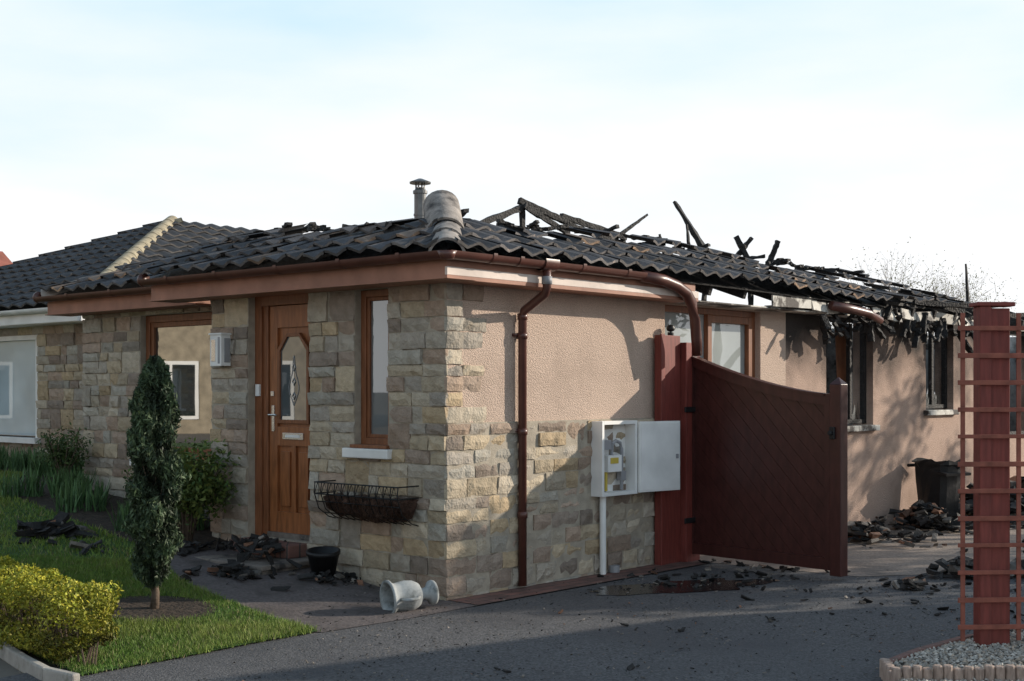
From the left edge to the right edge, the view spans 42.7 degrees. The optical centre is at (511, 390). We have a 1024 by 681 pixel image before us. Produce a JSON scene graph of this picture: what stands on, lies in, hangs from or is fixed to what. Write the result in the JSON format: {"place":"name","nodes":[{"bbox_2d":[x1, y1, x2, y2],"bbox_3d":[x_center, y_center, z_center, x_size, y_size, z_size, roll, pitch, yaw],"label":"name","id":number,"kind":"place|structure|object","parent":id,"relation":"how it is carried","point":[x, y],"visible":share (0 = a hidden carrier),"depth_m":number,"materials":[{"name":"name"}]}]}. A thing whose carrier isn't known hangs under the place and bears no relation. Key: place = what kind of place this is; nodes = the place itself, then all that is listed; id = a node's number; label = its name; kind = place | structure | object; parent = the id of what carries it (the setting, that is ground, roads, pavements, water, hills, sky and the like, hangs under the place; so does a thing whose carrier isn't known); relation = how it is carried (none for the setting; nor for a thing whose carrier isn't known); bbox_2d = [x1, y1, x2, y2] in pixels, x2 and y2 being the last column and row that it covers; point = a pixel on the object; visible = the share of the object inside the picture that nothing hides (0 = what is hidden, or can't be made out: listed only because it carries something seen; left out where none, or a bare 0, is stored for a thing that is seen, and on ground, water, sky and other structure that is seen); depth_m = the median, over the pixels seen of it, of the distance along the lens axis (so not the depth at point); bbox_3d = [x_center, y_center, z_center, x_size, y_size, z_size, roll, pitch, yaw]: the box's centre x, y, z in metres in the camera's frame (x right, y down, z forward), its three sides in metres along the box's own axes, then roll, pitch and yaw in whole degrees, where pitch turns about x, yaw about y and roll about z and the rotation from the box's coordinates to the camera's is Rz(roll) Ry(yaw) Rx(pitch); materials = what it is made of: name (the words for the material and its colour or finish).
{"place":"outdoors","nodes":[
{"label":"outdoors","id":0,"kind":"place"},
{"bbox_2d":[0,468,317,674],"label":"lawn","id":1,"kind":"structure","parent":0,"point":[64,546],"depth_m":10.58,"materials":[{"name":"green plant"}]},
{"bbox_2d":[0,555,123,665],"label":"box hedge","id":2,"kind":"object","parent":1,"relation":"on","point":[26,617],"visible":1,"depth_m":7.47,"materials":[{"name":"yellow plant"}]},
{"bbox_2d":[14,511,109,555],"bbox_3d":[-3.794,1.211,10.983,0.691,0.328,1.220,0,0,-26],"label":"charred debris pile","id":3,"kind":"object","parent":1,"relation":"on","point":[58,524],"visible":0.94,"depth_m":11.17,"materials":[{"name":"black wood"}]},
{"bbox_2d":[0,468,228,554],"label":"flower bed","id":4,"kind":"object","parent":1,"relation":"on","point":[101,518],"visible":0.25,"depth_m":12.28,"materials":[{"name":"soil"}]},
{"bbox_2d":[32,416,93,478],"bbox_3d":[-4.627,0.668,13.589,0.640,0.809,0.615,0,0,0],"label":"garden shrub","id":5,"kind":"object","parent":4,"relation":"on","point":[65,452],"visible":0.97,"depth_m":13.51,"materials":[{"name":"green plant"}]},
{"bbox_2d":[0,443,209,531],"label":"daffodil clump","id":6,"kind":"object","parent":4,"relation":"on","point":[71,492],"visible":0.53,"depth_m":13.11,"materials":[{"name":"green plant"}]},
{"bbox_2d":[121,444,206,499],"bbox_3d":[-3.153,0.876,11.785,0.668,0.794,0.783,0,0,38],"label":"garden shrub","id":7,"kind":"object","parent":4,"relation":"on","point":[124,477],"visible":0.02,"depth_m":11.65,"materials":[{"name":"green plant"}]},
{"bbox_2d":[131,437,240,542],"bbox_3d":[-2.734,0.850,11.253,1.028,0.969,0.887,0,0,-45],"label":"garden shrub","id":8,"kind":"object","parent":4,"relation":"on","point":[201,489],"visible":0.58,"depth_m":11.16,"materials":[{"name":"green plant"}]},
{"bbox_2d":[85,596,216,620],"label":"tree pit soil","id":9,"kind":"object","parent":1,"relation":"on","point":[134,607],"visible":0.79,"depth_m":8.92,"materials":[{"name":"brown soil"}]},
{"bbox_2d":[120,354,190,608],"bbox_3d":[-2.420,0.634,8.930,0.479,1.774,0.491,0,0,0],"label":"columnar juniper tree","id":10,"kind":"object","parent":9,"relation":"on","point":[149,524],"visible":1,"depth_m":8.82,"materials":[{"name":"green plant"}]},
{"bbox_2d":[0,552,320,675],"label":"grass","id":11,"kind":"structure","parent":1,"relation":"on","point":[253,631],"depth_m":8.40,"materials":[{"name":"green plant"}]},
{"bbox_2d":[170,548,476,631],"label":"paved path","id":12,"kind":"structure","parent":0,"point":[299,598],"depth_m":9.50,"materials":[{"name":"grey concrete"}]},
{"bbox_2d":[194,537,309,574],"bbox_3d":[-2.067,1.403,10.682,0.970,0.295,0.700,0,0,41],"label":"door step","id":13,"kind":"object","parent":12,"relation":"on","point":[295,551],"depth_m":10.54,"materials":[{"name":"stone"}]},
{"bbox_2d":[176,533,380,590],"bbox_3d":[-2.049,1.349,10.297,2.173,0.366,1.296,0,0,24],"label":"charred debris pile","id":14,"kind":"object","parent":12,"relation":"on","point":[265,544],"visible":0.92,"depth_m":10.24,"materials":[{"name":"black wood"}]},
{"bbox_2d":[306,546,340,575],"bbox_3d":[-1.474,1.346,10.221,0.270,0.226,0.272,0,0,0],"label":"plant pot","id":15,"kind":"object","parent":12,"relation":"on","point":[322,558],"visible":0.83,"depth_m":10.15,"materials":[{"name":"black plastic"}]},
{"bbox_2d":[380,580,438,612],"bbox_3d":[-0.719,1.463,9.268,0.375,0.260,0.322,0,0,-30],"label":"toppled garden urn","id":16,"kind":"object","parent":12,"relation":"on","point":[407,595],"visible":0.98,"depth_m":9.21,"materials":[{"name":"grey stone"}]},
{"bbox_2d":[0,434,1023,680],"bbox_3d":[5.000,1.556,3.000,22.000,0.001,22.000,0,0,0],"label":"asphalt driveway","id":17,"kind":"structure","parent":0,"point":[774,655],"depth_m":8.16,"materials":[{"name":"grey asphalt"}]},
{"bbox_2d":[0,642,79,680],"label":"concrete edging kerb","id":18,"kind":"structure","parent":17,"relation":"on","point":[17,659],"depth_m":7.14,"materials":[{"name":"grey concrete"}]},
{"bbox_2d":[0,215,258,460],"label":"neighbouring bungalow","id":19,"kind":"object","parent":17,"relation":"on","point":[41,368],"visible":0.22,"depth_m":16.91,"materials":[{"name":"stone"}]},
{"bbox_2d":[0,312,84,443],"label":"window and fascia","id":20,"kind":"structure","parent":19,"relation":"in","point":[18,373],"depth_m":16.81,"materials":[{"name":"white paint"}]},
{"bbox_2d":[32,178,1023,601],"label":"stone bungalow","id":21,"kind":"object","parent":17,"relation":"on","point":[472,378],"visible":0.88,"depth_m":11.00,"materials":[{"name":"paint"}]},
{"bbox_2d":[209,333,230,365],"bbox_3d":[-2.537,-0.352,11.367,0.180,0.285,0.110,0,0,41],"label":"outdoor wall lantern","id":22,"kind":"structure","parent":21,"relation":"attached to","point":[220,354],"depth_m":11.32,"materials":[{"name":"white paint"}]},
{"bbox_2d":[255,293,309,540],"bbox_3d":[-1.885,0.220,11.036,0.816,2.060,0.129,0,0,41],"label":"front door","id":23,"kind":"structure","parent":21,"relation":"in","point":[282,338],"depth_m":11.10,"materials":[{"name":"brown wood"}]},
{"bbox_2d":[313,480,418,526],"bbox_3d":[-1.140,0.892,10.032,1.027,0.354,0.296,0,0,41],"label":"hayrack wall planter","id":24,"kind":"object","parent":21,"relation":"attached to","point":[376,508],"visible":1,"depth_m":9.94,"materials":[{"name":"coconut fibre liner"},{"name":"black wire"}]},
{"bbox_2d":[156,300,940,447],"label":"window panes","id":25,"kind":"structure","parent":21,"relation":"in","point":[186,349],"depth_m":12.70,"materials":[{"name":"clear glass"}]},
{"bbox_2d":[146,289,1023,460],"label":"window frames","id":26,"kind":"structure","parent":21,"relation":"in","point":[711,316],"depth_m":12.87,"materials":[{"name":"brown wood"}]},
{"bbox_2d":[591,420,679,574],"bbox_3d":[1.058,0.915,11.282,1.014,1.310,0.176,0,0,-42],"label":"gas meter box","id":27,"kind":"object","parent":21,"relation":"attached to","point":[658,455],"visible":0.91,"depth_m":11.26,"materials":[{"name":"white paint"}]},
{"bbox_2d":[451,560,710,604],"bbox_3d":[0.652,1.548,10.720,0.350,0.001,3.120,0,0,41],"label":"brick paver edging","id":28,"kind":"object","parent":17,"relation":"on","point":[489,597],"visible":0.92,"depth_m":10.42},
{"bbox_2d":[655,324,699,564],"bbox_3d":[1.491,0.480,11.786,0.163,2.140,0.570,0,0,41],"label":"gate post","id":29,"kind":"object","parent":28,"relation":"on","point":[674,519],"visible":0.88,"depth_m":11.75,"materials":[{"name":"red wood"}]},
{"bbox_2d":[692,356,847,576],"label":"driveway gate","id":30,"kind":"structure","parent":29,"relation":"attached to","point":[769,472],"depth_m":11.24,"materials":[{"name":"red wood"}]},
{"bbox_2d":[198,573,1023,680],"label":"loose grit","id":31,"kind":"object","parent":17,"relation":"on","point":[522,676],"visible":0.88,"depth_m":8.34,"materials":[{"name":"grey gravel"}]},
{"bbox_2d":[589,578,779,595],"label":"puddle","id":32,"kind":"object","parent":17,"relation":"on","point":[677,588],"visible":0.96,"depth_m":10.28,"materials":[{"name":"liquid"}]},
{"bbox_2d":[387,559,1023,672],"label":"scattered debris","id":33,"kind":"object","parent":17,"relation":"on","point":[737,575],"visible":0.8,"depth_m":10.44,"materials":[{"name":"black wood"}]},
{"bbox_2d":[835,237,982,307],"bbox_3d":[6.968,-0.590,23.771,3.810,4.282,2.708,0,0,-33],"label":"bare shrub","id":34,"kind":"object","parent":17,"relation":"on","point":[905,274],"visible":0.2,"depth_m":23.59,"materials":[{"name":"brown plant"}]},
{"bbox_2d":[833,251,1015,336],"bbox_3d":[6.454,-0.413,21.842,3.707,3.930,3.140,0,0,-37],"label":"bare shrub","id":35,"kind":"object","parent":17,"relation":"on","point":[917,283],"visible":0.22,"depth_m":21.69,"materials":[{"name":"brown plant"}]},
{"bbox_2d":[879,658,1023,680],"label":"log roll edging","id":36,"kind":"object","parent":17,"relation":"on","point":[889,670],"visible":0.99,"depth_m":6.71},
{"bbox_2d":[882,250,1021,336],"bbox_3d":[8.770,-0.599,25.168,2.942,4.301,2.305,0,0,35],"label":"bare shrub","id":37,"kind":"object","parent":17,"relation":"on","point":[965,287],"visible":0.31,"depth_m":25.03,"materials":[{"name":"brown plant"}]},
{"bbox_2d":[889,629,1022,662],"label":"gravel bed kerb","id":38,"kind":"structure","parent":17,"relation":"on","point":[918,649],"depth_m":7.53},
{"bbox_2d":[892,629,1023,680],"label":"gravel bed","id":39,"kind":"object","parent":17,"relation":"on","point":[939,656],"depth_m":7.31,"materials":[{"name":"grey gravel"}]},
{"bbox_2d":[958,302,1023,646],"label":"garden trellis","id":40,"kind":"object","parent":39,"relation":"on","point":[991,464],"visible":0.92,"depth_m":7.63,"materials":[{"name":"red wood"}]},
{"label":"walls","id":41,"kind":"object","parent":17,"relation":"on","visible":0},
{"bbox_2d":[0,251,12,265],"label":"roof","id":42,"kind":"structure","parent":41,"relation":"on","point":[4,259],"depth_m":46.29,"materials":[{"name":"tile"}]},
{"bbox_2d":[0,0,1023,336],"label":"sky","id":43,"kind":"structure","parent":0,"point":[825,130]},
{"bbox_2d":[697,521,1023,576],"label":"concrete yard","id":44,"kind":"structure","parent":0,"point":[882,557],"depth_m":12.30,"materials":[{"name":"grey concrete"}]},
{"bbox_2d":[848,476,1023,591],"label":"charred debris pile","id":45,"kind":"object","parent":44,"relation":"on","point":[919,514],"visible":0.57,"depth_m":13.75,"materials":[{"name":"black wood"}]},
{"bbox_2d":[907,458,970,512],"bbox_3d":[5.008,1.174,15.356,0.468,0.753,0.612,0,0,-29],"label":"burnt wheelie bin","id":46,"kind":"object","parent":44,"relation":"on","point":[938,483],"visible":0.72,"depth_m":15.20,"materials":[{"name":"black plastic"}]}
]}

